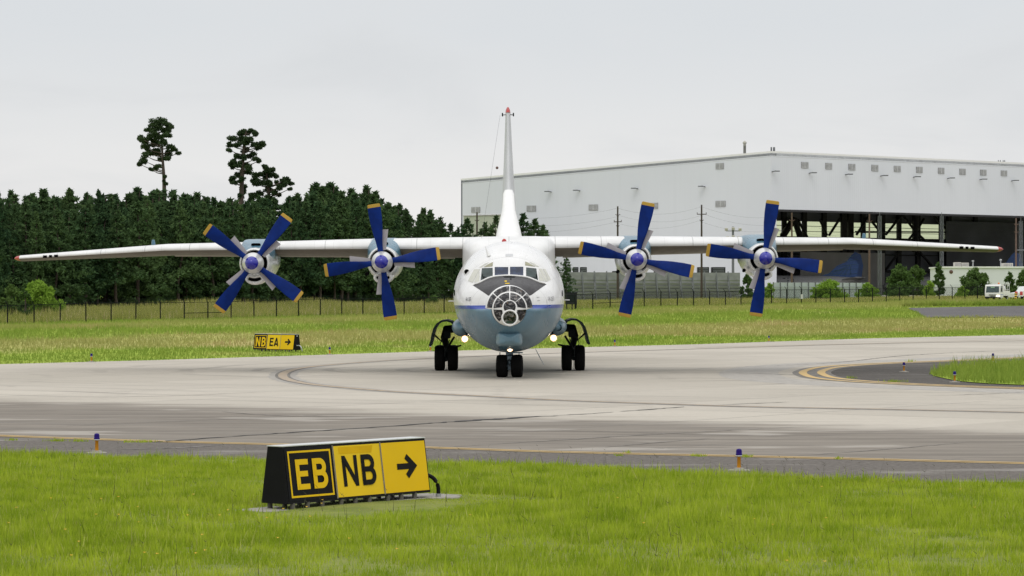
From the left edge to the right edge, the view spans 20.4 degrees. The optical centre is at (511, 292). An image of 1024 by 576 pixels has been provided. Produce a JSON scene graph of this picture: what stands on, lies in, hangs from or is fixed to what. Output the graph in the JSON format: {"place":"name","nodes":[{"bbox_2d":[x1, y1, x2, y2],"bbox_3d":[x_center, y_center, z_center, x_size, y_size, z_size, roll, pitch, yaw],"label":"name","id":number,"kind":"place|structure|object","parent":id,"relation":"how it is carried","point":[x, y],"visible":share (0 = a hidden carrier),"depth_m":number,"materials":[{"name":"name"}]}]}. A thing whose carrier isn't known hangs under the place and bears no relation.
{"place":"outdoors","nodes":[
{"label":"outdoors","id":0,"kind":"place"},
{"bbox_2d":[0,335,1023,463],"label":"taxiway","id":1,"kind":"structure","parent":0,"point":[40,399],"depth_m":76.18,"materials":[{"name":"concrete"}]},
{"bbox_2d":[4,358,915,459],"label":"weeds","id":2,"kind":"object","parent":1,"relation":"on","point":[628,452],"visible":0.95,"depth_m":57.07,"materials":[{"name":"green plant"}]},
{"bbox_2d":[14,107,1002,376],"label":"cargo plane","id":3,"kind":"object","parent":1,"relation":"on","point":[508,293],"visible":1,"depth_m":105.01,"materials":[{"name":"paint"}]},
{"bbox_2d":[6,435,1023,463],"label":"taxiway edge line","id":4,"kind":"object","parent":1,"relation":"on","point":[534,450],"visible":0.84,"depth_m":53.56,"materials":[{"name":"yellow paint"}]},
{"bbox_2d":[267,340,1023,412],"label":"taxiway line halo","id":5,"kind":"object","parent":1,"relation":"on","point":[292,375],"visible":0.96,"depth_m":87.80,"materials":[{"name":"black paint"}]},
{"bbox_2d":[275,341,1023,412],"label":"taxiway line border","id":6,"kind":"object","parent":1,"relation":"on","point":[288,375],"visible":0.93,"depth_m":87.68,"materials":[{"name":"paint"}]},
{"bbox_2d":[278,340,1023,411],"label":"taxiway centre line","id":7,"kind":"object","parent":1,"relation":"on","point":[282,375],"visible":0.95,"depth_m":87.56,"materials":[{"name":"paint"}]},
{"bbox_2d":[719,354,1023,393],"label":"taxiway line halo","id":8,"kind":"object","parent":1,"relation":"on","point":[770,374],"visible":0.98,"depth_m":101.40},
{"bbox_2d":[792,357,1023,388],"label":"taxiway line border","id":9,"kind":"object","parent":1,"relation":"on","point":[811,372],"visible":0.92,"depth_m":102.55,"materials":[{"name":"grey paint"}]},
{"bbox_2d":[831,359,1023,386],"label":"island shoulder","id":10,"kind":"object","parent":1,"relation":"on","point":[917,373],"visible":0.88,"depth_m":103.73},
{"bbox_2d":[799,357,1023,388],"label":"taxiway edge line","id":11,"kind":"object","parent":10,"relation":"on","point":[803,372],"visible":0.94,"depth_m":102.90,"materials":[{"name":"yellow paint"}]},
{"bbox_2d":[817,358,1023,387],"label":"taxiway edge line","id":12,"kind":"object","parent":10,"relation":"on","point":[822,372],"visible":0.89,"depth_m":103.52,"materials":[{"name":"yellow paint"}]},
{"bbox_2d":[0,437,1023,483],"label":"taxiway shoulder","id":13,"kind":"object","parent":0,"point":[937,471],"visible":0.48,"depth_m":50.77},
{"bbox_2d":[0,440,1023,575],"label":"lawn","id":14,"kind":"structure","parent":0,"point":[375,503],"depth_m":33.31,"materials":[{"name":"plant"}]},
{"bbox_2d":[242,493,461,511],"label":"concrete slab","id":15,"kind":"structure","parent":14,"relation":"on","point":[407,497],"depth_m":41.06,"materials":[{"name":"grey concrete"}]},
{"bbox_2d":[262,436,440,508],"bbox_3d":[-2.230,2.561,40.286,0.590,0.918,3.214,0,0,38],"label":"taxiway sign","id":16,"kind":"object","parent":15,"relation":"on","point":[354,470],"visible":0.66,"depth_m":39.92,"materials":[{"name":"metal"}]},
{"bbox_2d":[0,296,1023,363],"bbox_3d":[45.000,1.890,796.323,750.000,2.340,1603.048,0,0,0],"label":"field","id":17,"kind":"structure","parent":0,"point":[244,352],"depth_m":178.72,"materials":[{"name":"green plant"}]},
{"bbox_2d":[0,225,12,288],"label":"pine tree","id":18,"kind":"object","parent":17,"relation":"on","point":[2,262],"visible":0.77,"depth_m":304.81,"materials":[{"name":"green plant"}]},
{"bbox_2d":[0,201,18,306],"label":"pine tree","id":19,"kind":"object","parent":17,"relation":"on","point":[3,217],"visible":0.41,"depth_m":311.00,"materials":[{"name":"green plant"}]},
{"bbox_2d":[0,284,24,314],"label":"shrub","id":20,"kind":"object","parent":17,"relation":"on","point":[11,290],"visible":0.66,"depth_m":282.75,"materials":[{"name":"green plant"}]},
{"bbox_2d":[0,238,31,299],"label":"pine tree","id":21,"kind":"object","parent":17,"relation":"on","point":[13,253],"visible":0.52,"depth_m":308.09,"materials":[{"name":"green plant"}]},
{"bbox_2d":[3,202,28,285],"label":"pine tree","id":22,"kind":"object","parent":17,"relation":"on","point":[16,226],"visible":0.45,"depth_m":313.74,"materials":[{"name":"green plant"}]},
{"bbox_2d":[17,283,31,315],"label":"shrub","id":23,"kind":"object","parent":17,"relation":"on","point":[25,294],"visible":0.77,"depth_m":278.98,"materials":[{"name":"green plant"}]},
{"bbox_2d":[7,199,53,288],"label":"pine tree","id":24,"kind":"object","parent":17,"relation":"on","point":[26,214],"visible":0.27,"depth_m":316.23,"materials":[{"name":"green plant"}]},
{"bbox_2d":[20,210,54,288],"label":"pine tree","id":25,"kind":"object","parent":17,"relation":"on","point":[34,268],"visible":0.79,"depth_m":310.33,"materials":[{"name":"green plant"}]},
{"bbox_2d":[16,195,62,283],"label":"pine tree","id":26,"kind":"object","parent":17,"relation":"on","point":[32,204],"visible":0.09,"depth_m":320.33,"materials":[{"name":"green plant"}]},
{"bbox_2d":[15,279,65,312],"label":"shrub","id":27,"kind":"object","parent":17,"relation":"on","point":[36,289],"visible":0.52,"depth_m":285.11,"materials":[{"name":"green plant"}]},
{"bbox_2d":[34,188,54,237],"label":"pine tree","id":28,"kind":"object","parent":17,"relation":"on","point":[42,198],"visible":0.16,"depth_m":324.33,"materials":[{"name":"green plant"}]},
{"bbox_2d":[39,199,84,298],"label":"pine tree","id":29,"kind":"object","parent":17,"relation":"on","point":[51,206],"visible":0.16,"depth_m":319.32,"materials":[{"name":"green plant"}]},
{"bbox_2d":[38,207,89,304],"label":"pine tree","id":30,"kind":"object","parent":17,"relation":"on","point":[50,265],"visible":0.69,"depth_m":312.92,"materials":[{"name":"green plant"}]},
{"bbox_2d":[37,209,106,306],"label":"pine tree","id":31,"kind":"object","parent":17,"relation":"on","point":[76,245],"visible":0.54,"depth_m":316.86,"materials":[{"name":"green plant"}]},
{"bbox_2d":[59,187,84,220],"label":"pine tree","id":32,"kind":"object","parent":17,"relation":"on","point":[70,197],"visible":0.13,"depth_m":329.12,"materials":[{"name":"green plant"}]},
{"bbox_2d":[62,202,110,305],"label":"pine tree","id":33,"kind":"object","parent":17,"relation":"on","point":[72,210],"visible":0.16,"depth_m":324.02,"materials":[{"name":"green plant"}]},
{"bbox_2d":[61,207,123,304],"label":"pine tree","id":34,"kind":"object","parent":17,"relation":"on","point":[95,233],"visible":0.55,"depth_m":319.90,"materials":[{"name":"green plant"}]},
{"bbox_2d":[88,239,109,304],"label":"pine tree","id":35,"kind":"object","parent":17,"relation":"on","point":[103,292],"visible":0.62,"depth_m":322.09,"materials":[{"name":"green plant"}]},
{"bbox_2d":[92,188,107,301],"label":"pine tree","id":36,"kind":"object","parent":17,"relation":"on","point":[99,199],"visible":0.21,"depth_m":334.19,"materials":[{"name":"green plant"}]},
{"bbox_2d":[89,205,143,305],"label":"pine tree","id":37,"kind":"object","parent":17,"relation":"on","point":[105,214],"visible":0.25,"depth_m":330.54,"materials":[{"name":"green plant"}]},
{"bbox_2d":[99,200,141,301],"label":"pine tree","id":38,"kind":"object","parent":17,"relation":"on","point":[123,211],"visible":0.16,"depth_m":332.42,"materials":[{"name":"green plant"}]},
{"bbox_2d":[89,209,153,304],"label":"pine tree","id":39,"kind":"object","parent":17,"relation":"on","point":[123,239],"visible":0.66,"depth_m":323.32,"materials":[{"name":"green plant"}]},
{"bbox_2d":[105,200,183,305],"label":"pine tree","id":40,"kind":"object","parent":17,"relation":"on","point":[135,290],"visible":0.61,"depth_m":327.76,"materials":[{"name":"green plant"}]},
{"bbox_2d":[119,199,175,301],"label":"pine tree","id":41,"kind":"object","parent":17,"relation":"on","point":[147,204],"visible":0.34,"depth_m":331.48,"materials":[{"name":"green plant"}]},
{"bbox_2d":[136,117,181,188],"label":"old pine tree","id":42,"kind":"object","parent":17,"relation":"on","point":[154,137],"visible":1,"depth_m":391.81,"materials":[{"name":"green plant"}]},
{"bbox_2d":[135,207,185,301],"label":"pine tree","id":43,"kind":"object","parent":17,"relation":"on","point":[163,231],"visible":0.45,"depth_m":334.29,"materials":[{"name":"green plant"}]},
{"bbox_2d":[129,189,202,294],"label":"pine tree","id":44,"kind":"object","parent":17,"relation":"on","point":[153,198],"visible":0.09,"depth_m":342.66,"materials":[{"name":"green plant"}]},
{"bbox_2d":[166,190,177,300],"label":"pine tree","id":45,"kind":"object","parent":17,"relation":"on","point":[173,196],"visible":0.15,"depth_m":349.63,"materials":[{"name":"green plant"}]},
{"bbox_2d":[163,200,210,303],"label":"pine tree","id":46,"kind":"object","parent":17,"relation":"on","point":[180,211],"visible":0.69,"depth_m":335.21,"materials":[{"name":"green plant"}]},
{"bbox_2d":[166,212,216,301],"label":"pine tree","id":47,"kind":"object","parent":17,"relation":"on","point":[192,290],"visible":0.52,"depth_m":339.08,"materials":[{"name":"green plant"}]},
{"bbox_2d":[171,196,217,296],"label":"pine tree","id":48,"kind":"object","parent":17,"relation":"on","point":[188,207],"visible":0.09,"depth_m":345.51,"materials":[{"name":"green plant"}]},
{"bbox_2d":[184,205,245,300],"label":"pine tree","id":49,"kind":"object","parent":17,"relation":"on","point":[209,262],"visible":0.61,"depth_m":340.55,"materials":[{"name":"green plant"}]},
{"bbox_2d":[194,200,250,302],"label":"pine tree","id":50,"kind":"object","parent":17,"relation":"on","point":[219,208],"visible":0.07,"depth_m":351.46,"materials":[{"name":"green plant"}]},
{"bbox_2d":[203,207,259,301],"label":"pine tree","id":51,"kind":"object","parent":17,"relation":"on","point":[229,232],"visible":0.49,"depth_m":343.66,"materials":[{"name":"green plant"}]},
{"bbox_2d":[222,212,262,301],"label":"pine tree","id":52,"kind":"object","parent":17,"relation":"on","point":[244,232],"visible":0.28,"depth_m":346.55,"materials":[{"name":"green plant"}]},
{"bbox_2d":[225,128,265,204],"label":"old pine tree","id":53,"kind":"object","parent":17,"relation":"on","point":[243,139],"visible":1,"depth_m":395.63,"materials":[{"name":"green plant"}]},
{"bbox_2d":[226,205,280,302],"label":"pine tree","id":54,"kind":"object","parent":17,"relation":"on","point":[255,229],"visible":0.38,"depth_m":348.88,"materials":[{"name":"green plant"}]},
{"bbox_2d":[225,207,292,302],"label":"pine tree","id":55,"kind":"object","parent":17,"relation":"on","point":[260,217],"visible":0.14,"depth_m":353.08,"materials":[{"name":"green plant"}]},
{"bbox_2d":[247,164,294,202],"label":"old pine tree","id":56,"kind":"object","parent":17,"relation":"on","point":[265,175],"visible":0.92,"depth_m":399.54,"materials":[{"name":"green plant"}]},
{"bbox_2d":[259,207,293,303],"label":"pine tree","id":57,"kind":"object","parent":17,"relation":"on","point":[268,212],"visible":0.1,"depth_m":358.09,"materials":[{"name":"green plant"}]},
{"bbox_2d":[253,334,302,351],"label":"taxiway sign","id":58,"kind":"object","parent":17,"relation":"on","point":[276,342],"visible":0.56,"depth_m":142.40,"materials":[{"name":"metal"}]},
{"bbox_2d":[282,210,307,286],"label":"pine tree","id":59,"kind":"object","parent":17,"relation":"on","point":[289,234],"visible":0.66,"depth_m":358.31,"materials":[{"name":"green plant"}]},
{"bbox_2d":[280,205,324,300],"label":"pine tree","id":60,"kind":"object","parent":17,"relation":"on","point":[295,213],"visible":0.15,"depth_m":364.05,"materials":[{"name":"green plant"}]},
{"bbox_2d":[282,221,325,298],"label":"pine tree","id":61,"kind":"object","parent":17,"relation":"on","point":[304,233],"visible":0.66,"depth_m":359.83,"materials":[{"name":"green plant"}]},
{"bbox_2d":[294,200,326,300],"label":"pine tree","id":62,"kind":"object","parent":17,"relation":"on","point":[306,214],"visible":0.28,"depth_m":366.39,"materials":[{"name":"green plant"}]},
{"bbox_2d":[289,193,355,301],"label":"pine tree","id":63,"kind":"object","parent":17,"relation":"on","point":[313,199],"visible":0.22,"depth_m":369.09,"materials":[{"name":"green plant"}]},
{"bbox_2d":[306,201,340,299],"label":"pine tree","id":64,"kind":"object","parent":17,"relation":"on","point":[319,214],"visible":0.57,"depth_m":363.50,"materials":[{"name":"green plant"}]},
{"bbox_2d":[314,257,353,298],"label":"pine tree","id":65,"kind":"object","parent":17,"relation":"on","point":[339,283],"visible":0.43,"depth_m":365.68,"materials":[{"name":"green plant"}]},
{"bbox_2d":[314,198,372,300],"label":"pine tree","id":66,"kind":"object","parent":17,"relation":"on","point":[339,234],"visible":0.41,"depth_m":368.50,"materials":[{"name":"green plant"}]},
{"bbox_2d":[322,194,364,301],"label":"pine tree","id":67,"kind":"object","parent":17,"relation":"on","point":[334,200],"visible":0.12,"depth_m":375.69,"materials":[{"name":"green plant"}]},
{"bbox_2d":[341,205,368,300],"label":"pine tree","id":68,"kind":"object","parent":17,"relation":"on","point":[358,235],"visible":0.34,"depth_m":372.20,"materials":[{"name":"green plant"}]},
{"bbox_2d":[337,199,376,301],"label":"pine tree","id":69,"kind":"object","parent":17,"relation":"on","point":[356,209],"visible":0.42,"depth_m":375.02,"materials":[{"name":"green plant"}]},
{"bbox_2d":[360,194,410,302],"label":"pine tree","id":70,"kind":"object","parent":17,"relation":"on","point":[372,198],"visible":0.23,"depth_m":377.86,"materials":[{"name":"green plant"}]},
{"bbox_2d":[366,210,419,301],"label":"pine tree","id":71,"kind":"object","parent":17,"relation":"on","point":[398,287],"visible":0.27,"depth_m":379.10,"materials":[{"name":"green plant"}]},
{"bbox_2d":[390,216,413,301],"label":"pine tree","id":72,"kind":"object","parent":17,"relation":"on","point":[398,227],"visible":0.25,"depth_m":381.75,"materials":[{"name":"green plant"}]},
{"bbox_2d":[400,208,415,299],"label":"pine tree","id":73,"kind":"object","parent":17,"relation":"on","point":[407,229],"visible":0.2,"depth_m":400.05,"materials":[{"name":"green plant"}]},
{"bbox_2d":[393,267,426,301],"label":"pine tree","id":74,"kind":"object","parent":17,"relation":"on","point":[407,294],"visible":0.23,"depth_m":385.44,"materials":[{"name":"green plant"}]},
{"bbox_2d":[406,218,447,299],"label":"pine tree","id":75,"kind":"object","parent":17,"relation":"on","point":[419,226],"visible":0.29,"depth_m":393.81,"materials":[{"name":"green plant"}]},
{"bbox_2d":[417,261,438,296],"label":"pine tree","id":76,"kind":"object","parent":17,"relation":"on","point":[427,276],"visible":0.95,"depth_m":388.73,"materials":[{"name":"green plant"}]},
{"bbox_2d":[416,261,445,300],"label":"pine tree","id":77,"kind":"object","parent":17,"relation":"on","point":[434,276],"visible":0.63,"depth_m":392.11,"materials":[{"name":"green plant"}]},
{"bbox_2d":[422,230,454,299],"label":"pine tree","id":78,"kind":"object","parent":17,"relation":"on","point":[439,263],"visible":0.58,"depth_m":393.77,"materials":[{"name":"green plant"}]},
{"bbox_2d":[426,217,460,299],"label":"pine tree","id":79,"kind":"object","parent":17,"relation":"on","point":[440,225],"visible":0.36,"depth_m":399.16,"materials":[{"name":"green plant"}]},
{"bbox_2d":[443,228,469,283],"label":"pine tree","id":80,"kind":"object","parent":17,"relation":"on","point":[457,263],"visible":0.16,"depth_m":399.91,"materials":[{"name":"green plant"}]},
{"bbox_2d":[463,214,500,236],"bbox_3d":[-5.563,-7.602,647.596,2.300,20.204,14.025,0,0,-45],"label":"annex building","id":81,"kind":"structure","parent":17,"relation":"on","point":[488,219],"depth_m":647.77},
{"bbox_2d":[0,284,989,323],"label":"chain link fence","id":82,"kind":"object","parent":17,"relation":"on","point":[362,307],"visible":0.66,"depth_m":297.18,"materials":[{"name":"metal"}]},
{"bbox_2d":[0,295,1019,322],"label":"meadow grass","id":83,"kind":"structure","parent":17,"relation":"on","point":[440,307],"depth_m":308.68,"materials":[{"name":"green plant"}]},
{"bbox_2d":[519,213,533,235],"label":"pine tree","id":84,"kind":"object","parent":17,"relation":"on","point":[523,222],"visible":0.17,"depth_m":417.65,"materials":[{"name":"green plant"}]},
{"bbox_2d":[524,218,561,272],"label":"pine tree","id":85,"kind":"object","parent":17,"relation":"on","point":[535,226],"visible":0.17,"depth_m":420.71,"materials":[{"name":"green plant"}]},
{"bbox_2d":[560,258,577,297],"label":"pine tree","id":86,"kind":"object","parent":17,"relation":"on","point":[565,265],"visible":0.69,"depth_m":415.78,"materials":[{"name":"green plant"}]},
{"bbox_2d":[559,271,740,299],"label":"blast fence","id":87,"kind":"object","parent":17,"relation":"on","point":[655,282],"visible":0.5,"depth_m":494.11,"materials":[{"name":"grey metal"}]},
{"bbox_2d":[461,141,1023,295],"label":"hangar","id":88,"kind":"structure","parent":17,"relation":"on","point":[972,196],"depth_m":649.07,"materials":[{"name":"white metal"}]},
{"bbox_2d":[777,255,860,282],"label":"parked airliner","id":89,"kind":"object","parent":88,"relation":"on","point":[846,272],"visible":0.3,"depth_m":667.33,"materials":[{"name":"blue metal"}]},
{"bbox_2d":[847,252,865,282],"bbox_3d":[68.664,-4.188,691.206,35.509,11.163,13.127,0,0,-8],"label":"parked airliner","id":90,"kind":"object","parent":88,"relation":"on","point":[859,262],"visible":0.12,"depth_m":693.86,"materials":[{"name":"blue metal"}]},
{"bbox_2d":[882,252,1019,290],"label":"parked airliner","id":91,"kind":"object","parent":88,"relation":"on","point":[1011,259],"visible":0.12,"depth_m":711.86,"materials":[{"name":"white metal"}]},
{"bbox_2d":[739,274,752,297],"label":"broadleaf tree","id":92,"kind":"object","parent":17,"relation":"on","point":[747,279],"visible":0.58,"depth_m":437.68,"materials":[{"name":"green plant"}]},
{"bbox_2d":[773,282,863,298],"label":"barrier","id":93,"kind":"object","parent":17,"relation":"on","point":[849,285],"visible":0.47,"depth_m":456.95,"materials":[{"name":"grey concrete"}]},
{"bbox_2d":[810,279,848,298],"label":"shrub","id":94,"kind":"object","parent":17,"relation":"on","point":[830,284],"visible":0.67,"depth_m":424.25,"materials":[{"name":"green plant"}]},
{"bbox_2d":[854,282,881,296],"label":"shrub","id":95,"kind":"object","parent":17,"relation":"on","point":[867,284],"visible":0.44,"depth_m":425.66,"materials":[{"name":"green plant"}]},
{"bbox_2d":[878,212,881,295],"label":"lattice mast","id":96,"kind":"object","parent":17,"relation":"on","point":[880,254],"visible":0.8,"depth_m":477.86,"materials":[{"name":"brown metal"}]},
{"bbox_2d":[883,263,916,294],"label":"broadleaf tree","id":97,"kind":"object","parent":17,"relation":"on","point":[899,273],"visible":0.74,"depth_m":439.31,"materials":[{"name":"green plant"}]},
{"bbox_2d":[908,265,925,295],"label":"broadleaf tree","id":98,"kind":"object","parent":17,"relation":"on","point":[917,272],"visible":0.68,"depth_m":445.55,"materials":[{"name":"green plant"}]},
{"bbox_2d":[932,262,945,295],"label":"broadleaf tree","id":99,"kind":"object","parent":17,"relation":"on","point":[938,276],"visible":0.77,"depth_m":441.59,"materials":[{"name":"green plant"}]},
{"bbox_2d":[959,267,992,295],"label":"broadleaf tree","id":100,"kind":"object","parent":17,"relation":"on","point":[972,277],"visible":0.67,"depth_m":434.88,"materials":[{"name":"green plant"}]},
{"bbox_2d":[929,266,1023,295],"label":"building","id":101,"kind":"structure","parent":17,"relation":"on","point":[995,274],"depth_m":470.00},
{"bbox_2d":[984,282,1009,298],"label":"utility truck","id":102,"kind":"object","parent":17,"relation":"on","point":[998,290],"visible":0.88,"depth_m":365.29,"materials":[{"name":"white metal"}]},
{"bbox_2d":[1004,271,1017,292],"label":"broadleaf tree","id":103,"kind":"object","parent":17,"relation":"on","point":[1011,287],"visible":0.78,"depth_m":439.74,"materials":[{"name":"green plant"}]},
{"bbox_2d":[0,0,1023,238],"label":"sky","id":104,"kind":"structure","parent":0,"point":[406,100],"materials":[{"name":"grey"}]},
{"bbox_2d":[901,297,1023,306],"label":"crest grass","id":105,"kind":"structure","parent":0,"point":[958,302],"depth_m":331.45,"materials":[{"name":"green plant"}]},
{"bbox_2d":[909,306,1023,316],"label":"slope pavement","id":106,"kind":"structure","parent":0,"point":[1010,311],"depth_m":300.81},
{"bbox_2d":[929,352,1023,384],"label":"island grass","id":107,"kind":"structure","parent":0,"point":[998,371],"depth_m":100.54,"materials":[{"name":"green plant"}]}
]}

